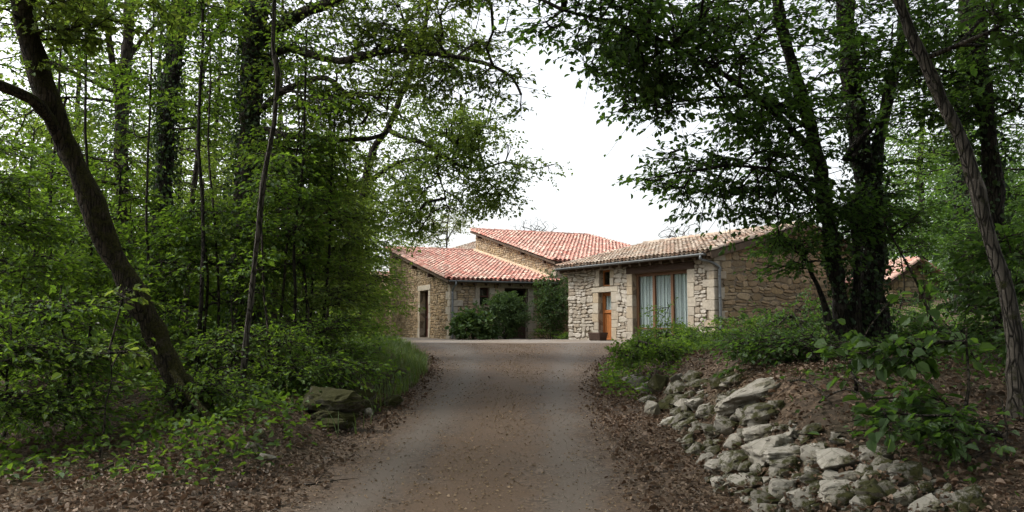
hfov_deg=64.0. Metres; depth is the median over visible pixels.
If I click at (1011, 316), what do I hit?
leaning tree
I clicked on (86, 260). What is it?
sapling
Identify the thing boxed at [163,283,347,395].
shrub
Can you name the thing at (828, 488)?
limestone rock
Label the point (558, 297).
shrub
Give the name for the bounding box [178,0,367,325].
forest tree
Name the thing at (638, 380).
rubble stone
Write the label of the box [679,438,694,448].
rubble stone
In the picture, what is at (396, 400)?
limestone rock
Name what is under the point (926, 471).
rubble stone
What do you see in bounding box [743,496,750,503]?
rubble stone
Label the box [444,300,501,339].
shrub
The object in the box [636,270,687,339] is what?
glazed door
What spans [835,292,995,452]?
sapling
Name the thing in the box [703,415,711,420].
rubble stone
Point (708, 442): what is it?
limestone rock
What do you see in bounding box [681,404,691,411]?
rubble stone
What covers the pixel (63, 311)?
shrub
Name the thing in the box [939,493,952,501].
rubble stone
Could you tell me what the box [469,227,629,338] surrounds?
farmhouse
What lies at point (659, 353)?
shrub
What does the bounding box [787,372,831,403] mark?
fallen branch
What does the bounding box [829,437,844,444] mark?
rubble stone
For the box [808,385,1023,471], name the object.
sapling
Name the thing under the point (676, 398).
rubble stone
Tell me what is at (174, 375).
fallen pole
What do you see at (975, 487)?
rubble stone
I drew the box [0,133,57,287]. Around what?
forest tree
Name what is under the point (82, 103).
forest tree
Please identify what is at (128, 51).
oak tree
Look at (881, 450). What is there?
rubble stone
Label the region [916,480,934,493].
rubble stone
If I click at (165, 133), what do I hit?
oak tree
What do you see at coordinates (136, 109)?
forest tree
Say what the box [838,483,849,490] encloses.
rubble stone
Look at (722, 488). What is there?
rubble stone
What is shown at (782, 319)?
shrub
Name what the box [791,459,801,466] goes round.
rubble stone
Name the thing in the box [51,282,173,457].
sapling
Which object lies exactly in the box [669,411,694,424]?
limestone rock
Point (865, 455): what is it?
limestone rock
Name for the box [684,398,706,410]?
rubble stone
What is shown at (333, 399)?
stone block
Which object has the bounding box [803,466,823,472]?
rubble stone
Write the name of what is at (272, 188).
sapling
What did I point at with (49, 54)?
sapling
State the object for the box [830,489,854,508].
rubble stone
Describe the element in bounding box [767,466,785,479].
rubble stone
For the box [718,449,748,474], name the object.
limestone rock
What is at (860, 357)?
sapling
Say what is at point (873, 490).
limestone rock
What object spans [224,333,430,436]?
grass
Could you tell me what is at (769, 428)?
rubble stone
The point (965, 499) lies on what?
limestone rock
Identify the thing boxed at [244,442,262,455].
limestone rock
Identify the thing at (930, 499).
limestone rock
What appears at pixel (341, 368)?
sapling
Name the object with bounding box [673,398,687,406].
limestone rock
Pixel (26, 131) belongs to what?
forest tree
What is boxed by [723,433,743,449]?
limestone rock
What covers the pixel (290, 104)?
sapling
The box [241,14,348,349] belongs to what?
sapling
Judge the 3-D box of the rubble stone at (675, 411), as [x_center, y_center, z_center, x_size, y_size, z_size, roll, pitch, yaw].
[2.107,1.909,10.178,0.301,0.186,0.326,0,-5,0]
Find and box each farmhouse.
[453,241,475,248]
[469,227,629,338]
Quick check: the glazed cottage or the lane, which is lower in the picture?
the lane
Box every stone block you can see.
[298,386,366,412]
[310,410,359,429]
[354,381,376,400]
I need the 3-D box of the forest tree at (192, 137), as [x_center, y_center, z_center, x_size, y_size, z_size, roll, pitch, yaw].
[-10.202,-2.612,28.411,5.161,11.388,6.291,0,-5,0]
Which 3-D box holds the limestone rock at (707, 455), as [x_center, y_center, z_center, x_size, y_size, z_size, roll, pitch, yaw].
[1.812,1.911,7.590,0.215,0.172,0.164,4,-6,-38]
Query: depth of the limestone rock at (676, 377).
11.67 m
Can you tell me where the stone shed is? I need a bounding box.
[845,256,953,308]
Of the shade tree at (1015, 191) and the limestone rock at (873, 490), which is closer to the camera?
the limestone rock at (873, 490)
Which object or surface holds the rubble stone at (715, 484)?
on the ground at (826, 410)
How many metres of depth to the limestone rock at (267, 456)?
7.60 m
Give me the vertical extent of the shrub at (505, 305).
2.276 m
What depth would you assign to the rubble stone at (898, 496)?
5.31 m
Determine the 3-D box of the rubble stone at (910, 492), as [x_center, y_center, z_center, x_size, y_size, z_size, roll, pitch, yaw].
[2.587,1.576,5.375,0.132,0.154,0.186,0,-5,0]
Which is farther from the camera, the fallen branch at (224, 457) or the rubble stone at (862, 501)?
the fallen branch at (224, 457)
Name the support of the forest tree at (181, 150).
on the ground at (826, 410)
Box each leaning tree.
[0,0,230,413]
[796,0,1023,422]
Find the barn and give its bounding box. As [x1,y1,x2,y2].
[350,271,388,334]
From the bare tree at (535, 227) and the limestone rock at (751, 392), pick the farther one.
the bare tree at (535, 227)
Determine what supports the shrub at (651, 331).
on the ground at (826, 410)
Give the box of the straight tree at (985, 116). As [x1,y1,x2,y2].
[867,0,1023,340]
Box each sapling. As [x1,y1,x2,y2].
[0,123,123,340]
[0,128,139,383]
[0,132,226,369]
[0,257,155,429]
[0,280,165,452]
[3,0,139,378]
[24,0,135,372]
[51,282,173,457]
[84,179,308,375]
[106,0,211,375]
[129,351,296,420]
[144,0,270,369]
[160,0,271,369]
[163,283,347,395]
[172,379,178,416]
[205,115,363,356]
[212,144,324,387]
[221,181,400,344]
[222,287,390,377]
[231,333,409,411]
[238,0,369,389]
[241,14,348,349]
[241,59,356,319]
[277,155,413,343]
[280,72,379,345]
[317,274,425,345]
[693,326,892,377]
[701,312,869,369]
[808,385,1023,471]
[813,256,964,421]
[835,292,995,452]
[855,191,959,331]
[874,314,1023,344]
[885,209,959,334]
[898,185,1023,321]
[904,208,1023,363]
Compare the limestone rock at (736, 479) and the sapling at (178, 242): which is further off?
the sapling at (178, 242)
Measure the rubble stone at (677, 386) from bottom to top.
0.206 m
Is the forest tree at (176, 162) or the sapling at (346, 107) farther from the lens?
the forest tree at (176, 162)
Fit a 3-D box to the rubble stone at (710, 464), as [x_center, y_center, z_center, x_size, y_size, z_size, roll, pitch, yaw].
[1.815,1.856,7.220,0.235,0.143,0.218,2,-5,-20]
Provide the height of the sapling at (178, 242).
3.373 m
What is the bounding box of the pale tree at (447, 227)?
[403,204,479,247]
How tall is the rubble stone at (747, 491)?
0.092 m
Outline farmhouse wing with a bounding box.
[385,246,562,338]
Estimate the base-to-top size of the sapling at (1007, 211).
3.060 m
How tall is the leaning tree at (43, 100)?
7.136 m
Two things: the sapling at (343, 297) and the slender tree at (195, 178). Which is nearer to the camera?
the sapling at (343, 297)
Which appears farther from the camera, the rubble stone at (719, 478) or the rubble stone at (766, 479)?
the rubble stone at (719, 478)
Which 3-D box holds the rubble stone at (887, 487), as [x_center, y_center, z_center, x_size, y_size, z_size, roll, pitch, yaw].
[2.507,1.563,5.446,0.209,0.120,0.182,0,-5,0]
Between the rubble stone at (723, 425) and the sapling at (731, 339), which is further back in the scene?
the sapling at (731, 339)
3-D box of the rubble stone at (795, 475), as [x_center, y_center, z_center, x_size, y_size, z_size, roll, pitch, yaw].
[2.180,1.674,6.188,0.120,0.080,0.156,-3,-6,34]
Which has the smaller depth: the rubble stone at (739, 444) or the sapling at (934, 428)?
the sapling at (934, 428)
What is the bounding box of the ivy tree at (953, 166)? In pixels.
[844,0,1023,314]
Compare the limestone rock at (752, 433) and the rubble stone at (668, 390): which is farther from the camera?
the rubble stone at (668, 390)
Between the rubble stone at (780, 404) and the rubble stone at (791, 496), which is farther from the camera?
the rubble stone at (780, 404)
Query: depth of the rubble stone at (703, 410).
9.16 m
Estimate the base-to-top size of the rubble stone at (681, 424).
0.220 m
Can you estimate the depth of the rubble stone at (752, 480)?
6.44 m
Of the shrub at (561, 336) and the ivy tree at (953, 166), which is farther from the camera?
the shrub at (561, 336)
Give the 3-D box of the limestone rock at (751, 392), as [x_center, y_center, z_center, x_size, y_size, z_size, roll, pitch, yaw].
[2.428,1.424,8.290,0.677,0.437,0.771,0,-5,0]
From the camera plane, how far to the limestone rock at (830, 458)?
6.04 m
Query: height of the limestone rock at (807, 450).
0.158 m
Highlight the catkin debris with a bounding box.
[262,343,650,511]
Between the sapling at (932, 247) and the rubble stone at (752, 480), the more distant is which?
the sapling at (932, 247)
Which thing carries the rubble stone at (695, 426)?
on the ground at (826, 410)
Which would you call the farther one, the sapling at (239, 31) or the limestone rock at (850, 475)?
the sapling at (239, 31)
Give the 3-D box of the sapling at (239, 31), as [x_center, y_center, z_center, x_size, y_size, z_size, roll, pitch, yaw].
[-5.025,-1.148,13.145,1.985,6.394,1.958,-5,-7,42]
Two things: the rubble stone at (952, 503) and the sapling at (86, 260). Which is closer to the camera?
the rubble stone at (952, 503)
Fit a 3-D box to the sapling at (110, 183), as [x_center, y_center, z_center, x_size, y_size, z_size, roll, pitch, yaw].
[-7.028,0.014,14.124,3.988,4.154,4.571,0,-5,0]
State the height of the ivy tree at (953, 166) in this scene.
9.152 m
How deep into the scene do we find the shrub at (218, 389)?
8.98 m
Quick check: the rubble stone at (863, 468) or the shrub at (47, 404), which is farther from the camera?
the shrub at (47, 404)
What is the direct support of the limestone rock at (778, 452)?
on the ground at (826, 410)
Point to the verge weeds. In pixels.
(613, 378)
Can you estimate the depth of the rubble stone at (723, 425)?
8.09 m
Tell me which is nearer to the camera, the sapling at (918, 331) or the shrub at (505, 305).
the sapling at (918, 331)
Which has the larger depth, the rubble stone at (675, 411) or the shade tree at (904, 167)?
the shade tree at (904, 167)
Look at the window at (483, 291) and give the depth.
37.53 m
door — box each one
[425,291,427,337]
[603,292,611,339]
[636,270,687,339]
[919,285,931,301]
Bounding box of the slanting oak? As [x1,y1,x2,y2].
[327,0,572,344]
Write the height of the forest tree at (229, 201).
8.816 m
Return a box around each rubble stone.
[620,374,641,380]
[628,376,649,387]
[638,395,658,403]
[640,382,649,394]
[663,382,672,393]
[670,394,687,405]
[670,407,683,415]
[671,380,688,393]
[672,416,698,430]
[677,427,687,435]
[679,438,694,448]
[681,370,702,381]
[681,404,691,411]
[682,442,707,459]
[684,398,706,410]
[688,391,695,396]
[691,423,702,434]
[695,405,715,417]
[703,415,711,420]
[704,445,721,453]
[704,459,720,474]
[704,475,715,482]
[710,476,724,484]
[710,479,721,487]
[713,415,738,434]
[713,439,724,444]
[713,485,725,493]
[715,395,727,402]
[719,382,732,388]
[720,374,747,384]
[725,389,735,395]
[730,412,738,421]
[730,440,742,449]
[733,488,754,495]
[734,408,743,420]
[737,430,744,439]
[737,460,751,472]
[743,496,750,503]
[745,477,762,487]
[746,471,760,476]
[747,420,767,427]
[749,490,779,505]
[762,476,769,483]
[764,422,778,431]
[766,400,784,409]
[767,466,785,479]
[768,467,779,477]
[778,424,788,429]
[778,497,787,504]
[778,507,785,511]
[781,465,799,476]
[783,430,798,438]
[785,487,805,499]
[789,446,799,458]
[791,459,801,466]
[791,473,804,482]
[791,498,815,511]
[794,491,811,498]
[797,423,823,434]
[797,435,810,443]
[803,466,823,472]
[804,460,813,466]
[806,481,819,491]
[811,502,820,510]
[822,469,837,479]
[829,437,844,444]
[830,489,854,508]
[831,432,840,437]
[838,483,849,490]
[849,495,874,511]
[855,463,872,473]
[861,470,880,479]
[867,445,899,459]
[870,455,892,465]
[873,462,891,477]
[875,501,885,509]
[877,480,898,500]
[889,491,907,508]
[891,477,906,485]
[897,485,916,502]
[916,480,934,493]
[923,467,931,479]
[928,479,942,484]
[933,489,941,493]
[938,483,951,497]
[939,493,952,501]
[944,499,958,511]
[952,484,984,497]
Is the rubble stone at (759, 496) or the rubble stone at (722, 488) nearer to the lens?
the rubble stone at (759, 496)
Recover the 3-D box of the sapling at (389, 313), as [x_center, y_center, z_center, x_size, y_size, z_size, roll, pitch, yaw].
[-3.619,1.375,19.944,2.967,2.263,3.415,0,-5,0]
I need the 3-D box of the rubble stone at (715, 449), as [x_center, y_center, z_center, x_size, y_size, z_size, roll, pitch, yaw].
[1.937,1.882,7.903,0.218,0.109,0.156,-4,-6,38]
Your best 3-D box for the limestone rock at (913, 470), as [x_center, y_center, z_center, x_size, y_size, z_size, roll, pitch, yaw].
[2.715,1.510,5.684,0.255,0.172,0.250,0,-5,0]
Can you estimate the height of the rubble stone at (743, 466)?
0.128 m
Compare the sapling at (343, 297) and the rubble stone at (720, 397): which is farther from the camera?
the sapling at (343, 297)
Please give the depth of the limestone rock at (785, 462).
6.38 m
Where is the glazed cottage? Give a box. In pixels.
[554,220,851,341]
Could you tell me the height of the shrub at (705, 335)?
1.075 m
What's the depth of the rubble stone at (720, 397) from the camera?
9.03 m
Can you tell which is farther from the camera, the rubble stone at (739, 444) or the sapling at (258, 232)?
the sapling at (258, 232)
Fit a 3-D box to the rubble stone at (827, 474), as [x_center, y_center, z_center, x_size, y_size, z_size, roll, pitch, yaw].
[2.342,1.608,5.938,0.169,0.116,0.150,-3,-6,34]
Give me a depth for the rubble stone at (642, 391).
12.69 m
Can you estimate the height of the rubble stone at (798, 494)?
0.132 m
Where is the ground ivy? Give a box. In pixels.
[672,270,1023,511]
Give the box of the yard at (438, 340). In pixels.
[397,337,624,342]
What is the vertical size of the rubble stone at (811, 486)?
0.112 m
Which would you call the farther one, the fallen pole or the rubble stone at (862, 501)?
the fallen pole
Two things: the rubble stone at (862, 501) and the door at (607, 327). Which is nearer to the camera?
the rubble stone at (862, 501)
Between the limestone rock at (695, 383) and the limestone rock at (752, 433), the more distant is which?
the limestone rock at (695, 383)
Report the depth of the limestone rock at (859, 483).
5.63 m
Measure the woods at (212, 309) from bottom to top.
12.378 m
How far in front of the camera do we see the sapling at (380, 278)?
16.07 m
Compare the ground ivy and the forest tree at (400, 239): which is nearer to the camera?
the ground ivy
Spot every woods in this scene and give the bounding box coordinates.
[0,147,382,339]
[806,128,1023,300]
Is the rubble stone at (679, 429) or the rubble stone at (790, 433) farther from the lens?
the rubble stone at (679, 429)
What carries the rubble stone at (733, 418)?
on the rubble stone at (723, 425)
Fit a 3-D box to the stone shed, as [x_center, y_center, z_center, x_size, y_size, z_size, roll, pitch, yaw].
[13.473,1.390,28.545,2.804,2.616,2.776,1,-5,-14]
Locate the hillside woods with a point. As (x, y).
(946, 209)
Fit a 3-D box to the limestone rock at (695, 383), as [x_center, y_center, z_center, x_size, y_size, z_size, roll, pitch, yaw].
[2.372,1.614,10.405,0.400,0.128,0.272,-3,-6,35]
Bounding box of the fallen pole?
[168,369,215,425]
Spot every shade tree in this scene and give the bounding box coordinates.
[850,107,1017,260]
[919,16,1023,291]
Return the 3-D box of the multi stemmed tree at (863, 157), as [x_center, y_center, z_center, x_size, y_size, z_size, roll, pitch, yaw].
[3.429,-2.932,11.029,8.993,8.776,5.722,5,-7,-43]
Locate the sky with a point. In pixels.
(586, 201)
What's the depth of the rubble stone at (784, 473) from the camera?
6.30 m
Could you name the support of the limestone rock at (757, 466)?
on the ground at (826, 410)
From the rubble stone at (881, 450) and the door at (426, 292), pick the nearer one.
the rubble stone at (881, 450)
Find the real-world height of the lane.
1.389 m
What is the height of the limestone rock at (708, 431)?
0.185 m
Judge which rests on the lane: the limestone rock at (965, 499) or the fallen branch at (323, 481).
the fallen branch at (323, 481)
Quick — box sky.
[0,0,1023,327]
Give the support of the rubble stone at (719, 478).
on the ground at (826, 410)
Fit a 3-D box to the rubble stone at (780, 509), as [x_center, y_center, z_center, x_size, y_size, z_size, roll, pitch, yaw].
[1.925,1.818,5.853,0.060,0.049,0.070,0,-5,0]
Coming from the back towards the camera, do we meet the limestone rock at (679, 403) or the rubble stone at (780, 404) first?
the limestone rock at (679, 403)
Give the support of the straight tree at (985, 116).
on the ground at (826, 410)
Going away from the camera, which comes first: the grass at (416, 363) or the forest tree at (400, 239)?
the grass at (416, 363)
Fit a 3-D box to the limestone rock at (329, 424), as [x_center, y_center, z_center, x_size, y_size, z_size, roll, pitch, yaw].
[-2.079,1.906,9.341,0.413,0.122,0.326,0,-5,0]
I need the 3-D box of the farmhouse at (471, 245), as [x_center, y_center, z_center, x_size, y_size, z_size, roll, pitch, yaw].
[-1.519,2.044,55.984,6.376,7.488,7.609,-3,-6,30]
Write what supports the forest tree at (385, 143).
on the ground at (826, 410)
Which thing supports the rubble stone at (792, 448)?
on the ground at (826, 410)
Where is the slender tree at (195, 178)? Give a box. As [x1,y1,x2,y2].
[123,0,293,331]
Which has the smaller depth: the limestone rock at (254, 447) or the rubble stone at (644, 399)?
the limestone rock at (254, 447)
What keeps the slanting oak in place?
on the ground at (826, 410)
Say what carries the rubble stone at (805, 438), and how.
on the ground at (826, 410)
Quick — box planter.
[588,332,607,340]
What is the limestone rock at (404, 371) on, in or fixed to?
on the ground at (826, 410)
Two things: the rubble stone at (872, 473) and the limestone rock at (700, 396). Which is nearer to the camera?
the rubble stone at (872, 473)
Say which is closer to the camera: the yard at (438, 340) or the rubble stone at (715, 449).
the rubble stone at (715, 449)
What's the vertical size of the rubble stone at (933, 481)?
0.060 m
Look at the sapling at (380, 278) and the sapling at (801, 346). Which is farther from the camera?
the sapling at (380, 278)
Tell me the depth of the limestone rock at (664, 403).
10.60 m
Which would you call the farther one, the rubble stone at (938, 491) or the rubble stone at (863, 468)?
the rubble stone at (863, 468)
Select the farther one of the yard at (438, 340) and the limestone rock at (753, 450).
the yard at (438, 340)
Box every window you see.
[480,288,487,305]
[603,270,609,285]
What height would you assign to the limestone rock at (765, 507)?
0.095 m
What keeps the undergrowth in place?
on the ground at (826, 410)
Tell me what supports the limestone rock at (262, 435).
on the ground at (826, 410)
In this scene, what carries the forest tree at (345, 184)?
on the ground at (826, 410)
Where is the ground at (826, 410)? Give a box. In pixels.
[0,280,1023,511]
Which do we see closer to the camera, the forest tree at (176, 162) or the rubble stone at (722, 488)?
the rubble stone at (722, 488)
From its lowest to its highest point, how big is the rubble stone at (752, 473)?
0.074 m
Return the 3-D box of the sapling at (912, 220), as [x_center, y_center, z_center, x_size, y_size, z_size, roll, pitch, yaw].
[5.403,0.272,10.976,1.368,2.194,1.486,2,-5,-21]
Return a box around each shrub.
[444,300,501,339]
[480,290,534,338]
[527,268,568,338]
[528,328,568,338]
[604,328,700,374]
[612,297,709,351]
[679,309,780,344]
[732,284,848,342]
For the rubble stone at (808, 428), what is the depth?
6.65 m
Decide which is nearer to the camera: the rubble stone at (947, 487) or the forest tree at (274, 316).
the rubble stone at (947, 487)
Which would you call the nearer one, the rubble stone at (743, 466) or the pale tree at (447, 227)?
the rubble stone at (743, 466)
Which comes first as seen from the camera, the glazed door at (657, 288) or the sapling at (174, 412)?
the sapling at (174, 412)
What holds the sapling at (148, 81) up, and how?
on the ground at (826, 410)
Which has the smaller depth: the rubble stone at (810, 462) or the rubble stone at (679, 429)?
the rubble stone at (810, 462)
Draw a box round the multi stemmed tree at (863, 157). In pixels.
[471,0,961,342]
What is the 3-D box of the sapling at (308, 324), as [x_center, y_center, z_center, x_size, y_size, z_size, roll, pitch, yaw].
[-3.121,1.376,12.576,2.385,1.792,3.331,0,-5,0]
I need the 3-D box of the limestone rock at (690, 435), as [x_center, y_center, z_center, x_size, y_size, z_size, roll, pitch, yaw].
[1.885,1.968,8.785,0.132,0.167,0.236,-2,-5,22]
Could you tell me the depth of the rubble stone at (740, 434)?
7.53 m
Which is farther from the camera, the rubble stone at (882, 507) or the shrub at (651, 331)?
the shrub at (651, 331)
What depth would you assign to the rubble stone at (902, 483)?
5.58 m
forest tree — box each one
[0,2,70,235]
[0,7,143,333]
[0,90,111,294]
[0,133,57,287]
[64,0,236,305]
[72,62,153,232]
[128,70,232,321]
[142,33,277,334]
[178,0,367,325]
[195,140,288,318]
[282,115,378,316]
[307,118,411,322]
[341,178,415,324]
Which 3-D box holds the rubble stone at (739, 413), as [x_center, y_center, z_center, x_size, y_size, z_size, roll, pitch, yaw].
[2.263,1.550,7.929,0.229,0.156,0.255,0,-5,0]
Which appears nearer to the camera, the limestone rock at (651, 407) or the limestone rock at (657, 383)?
the limestone rock at (651, 407)
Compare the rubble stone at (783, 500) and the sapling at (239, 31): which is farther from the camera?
the sapling at (239, 31)
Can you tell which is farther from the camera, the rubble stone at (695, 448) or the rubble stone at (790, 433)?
the rubble stone at (695, 448)
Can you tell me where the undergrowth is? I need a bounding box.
[0,323,403,488]
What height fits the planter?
0.325 m
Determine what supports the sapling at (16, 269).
on the ground at (826, 410)
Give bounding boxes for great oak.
[188,0,559,361]
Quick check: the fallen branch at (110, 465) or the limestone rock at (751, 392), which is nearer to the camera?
the fallen branch at (110, 465)
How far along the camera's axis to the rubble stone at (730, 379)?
9.39 m
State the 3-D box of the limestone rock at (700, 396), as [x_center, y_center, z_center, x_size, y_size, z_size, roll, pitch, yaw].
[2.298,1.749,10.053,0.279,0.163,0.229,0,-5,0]
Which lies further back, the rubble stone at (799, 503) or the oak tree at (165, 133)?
the oak tree at (165, 133)
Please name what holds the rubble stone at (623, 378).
on the ground at (826, 410)
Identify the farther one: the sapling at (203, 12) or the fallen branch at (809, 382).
the sapling at (203, 12)
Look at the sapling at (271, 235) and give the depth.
12.93 m
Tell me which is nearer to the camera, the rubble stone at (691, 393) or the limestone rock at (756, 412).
the limestone rock at (756, 412)
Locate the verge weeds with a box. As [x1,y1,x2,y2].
[598,328,715,399]
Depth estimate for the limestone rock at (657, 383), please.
12.12 m
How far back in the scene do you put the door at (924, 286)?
27.69 m
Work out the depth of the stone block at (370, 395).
10.88 m
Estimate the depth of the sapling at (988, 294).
8.92 m
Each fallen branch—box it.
[92,451,172,474]
[216,441,237,466]
[305,463,354,485]
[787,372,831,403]
[818,386,879,403]
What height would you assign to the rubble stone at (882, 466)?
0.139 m
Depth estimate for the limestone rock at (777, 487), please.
6.06 m
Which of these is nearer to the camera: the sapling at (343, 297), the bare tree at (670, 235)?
the sapling at (343, 297)
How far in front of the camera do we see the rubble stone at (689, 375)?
10.77 m
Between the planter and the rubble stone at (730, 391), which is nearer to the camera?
the rubble stone at (730, 391)
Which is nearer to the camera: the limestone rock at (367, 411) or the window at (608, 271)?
the limestone rock at (367, 411)
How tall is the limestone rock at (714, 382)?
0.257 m
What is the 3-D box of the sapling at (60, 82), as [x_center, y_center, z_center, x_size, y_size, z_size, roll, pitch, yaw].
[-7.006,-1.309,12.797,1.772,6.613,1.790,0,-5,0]
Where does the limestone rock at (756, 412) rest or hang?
on the ground at (826, 410)
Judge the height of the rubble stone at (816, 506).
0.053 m
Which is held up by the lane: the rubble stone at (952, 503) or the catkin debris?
the catkin debris
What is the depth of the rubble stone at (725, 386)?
9.46 m
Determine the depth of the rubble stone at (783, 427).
7.06 m
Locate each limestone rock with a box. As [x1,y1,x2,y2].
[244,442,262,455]
[250,428,265,439]
[260,453,276,459]
[314,418,347,428]
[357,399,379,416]
[364,408,372,418]
[381,395,403,407]
[386,369,405,380]
[644,400,661,417]
[647,374,668,395]
[658,394,677,412]
[659,416,673,428]
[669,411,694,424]
[670,373,682,381]
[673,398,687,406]
[682,432,694,440]
[686,378,708,388]
[688,392,706,399]
[695,452,715,467]
[699,423,720,439]
[703,439,714,448]
[709,369,734,389]
[714,375,785,415]
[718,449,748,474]
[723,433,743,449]
[726,472,748,487]
[739,402,779,426]
[741,434,793,465]
[742,424,772,442]
[748,502,778,511]
[749,463,770,472]
[762,443,800,462]
[768,478,795,499]
[769,456,799,468]
[799,472,823,483]
[800,442,824,463]
[815,447,858,469]
[817,479,854,502]
[833,470,863,481]
[849,479,869,490]
[855,478,887,502]
[858,451,879,463]
[885,461,924,483]
[907,493,944,511]
[950,489,988,511]
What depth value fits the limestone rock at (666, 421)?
9.68 m
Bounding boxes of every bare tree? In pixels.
[510,217,556,231]
[658,223,707,237]
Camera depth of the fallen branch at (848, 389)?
7.21 m
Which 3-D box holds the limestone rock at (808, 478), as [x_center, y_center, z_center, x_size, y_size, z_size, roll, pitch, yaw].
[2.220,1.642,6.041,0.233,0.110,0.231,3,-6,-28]
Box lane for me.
[232,343,680,511]
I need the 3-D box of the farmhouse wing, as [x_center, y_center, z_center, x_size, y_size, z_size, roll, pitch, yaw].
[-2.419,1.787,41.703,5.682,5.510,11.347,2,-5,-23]
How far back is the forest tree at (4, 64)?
24.52 m
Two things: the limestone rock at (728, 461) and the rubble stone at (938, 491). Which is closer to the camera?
the rubble stone at (938, 491)
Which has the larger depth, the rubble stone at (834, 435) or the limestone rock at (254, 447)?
the limestone rock at (254, 447)
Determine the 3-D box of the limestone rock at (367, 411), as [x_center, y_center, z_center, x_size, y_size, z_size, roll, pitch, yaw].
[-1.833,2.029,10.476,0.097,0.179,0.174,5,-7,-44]
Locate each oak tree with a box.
[0,0,243,347]
[43,0,286,353]
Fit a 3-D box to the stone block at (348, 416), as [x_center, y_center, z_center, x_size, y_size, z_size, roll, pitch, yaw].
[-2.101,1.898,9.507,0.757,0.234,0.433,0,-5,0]
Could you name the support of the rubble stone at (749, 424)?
on the ground at (826, 410)
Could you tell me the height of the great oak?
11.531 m
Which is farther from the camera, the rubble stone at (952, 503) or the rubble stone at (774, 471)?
the rubble stone at (774, 471)
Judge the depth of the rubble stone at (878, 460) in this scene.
5.81 m

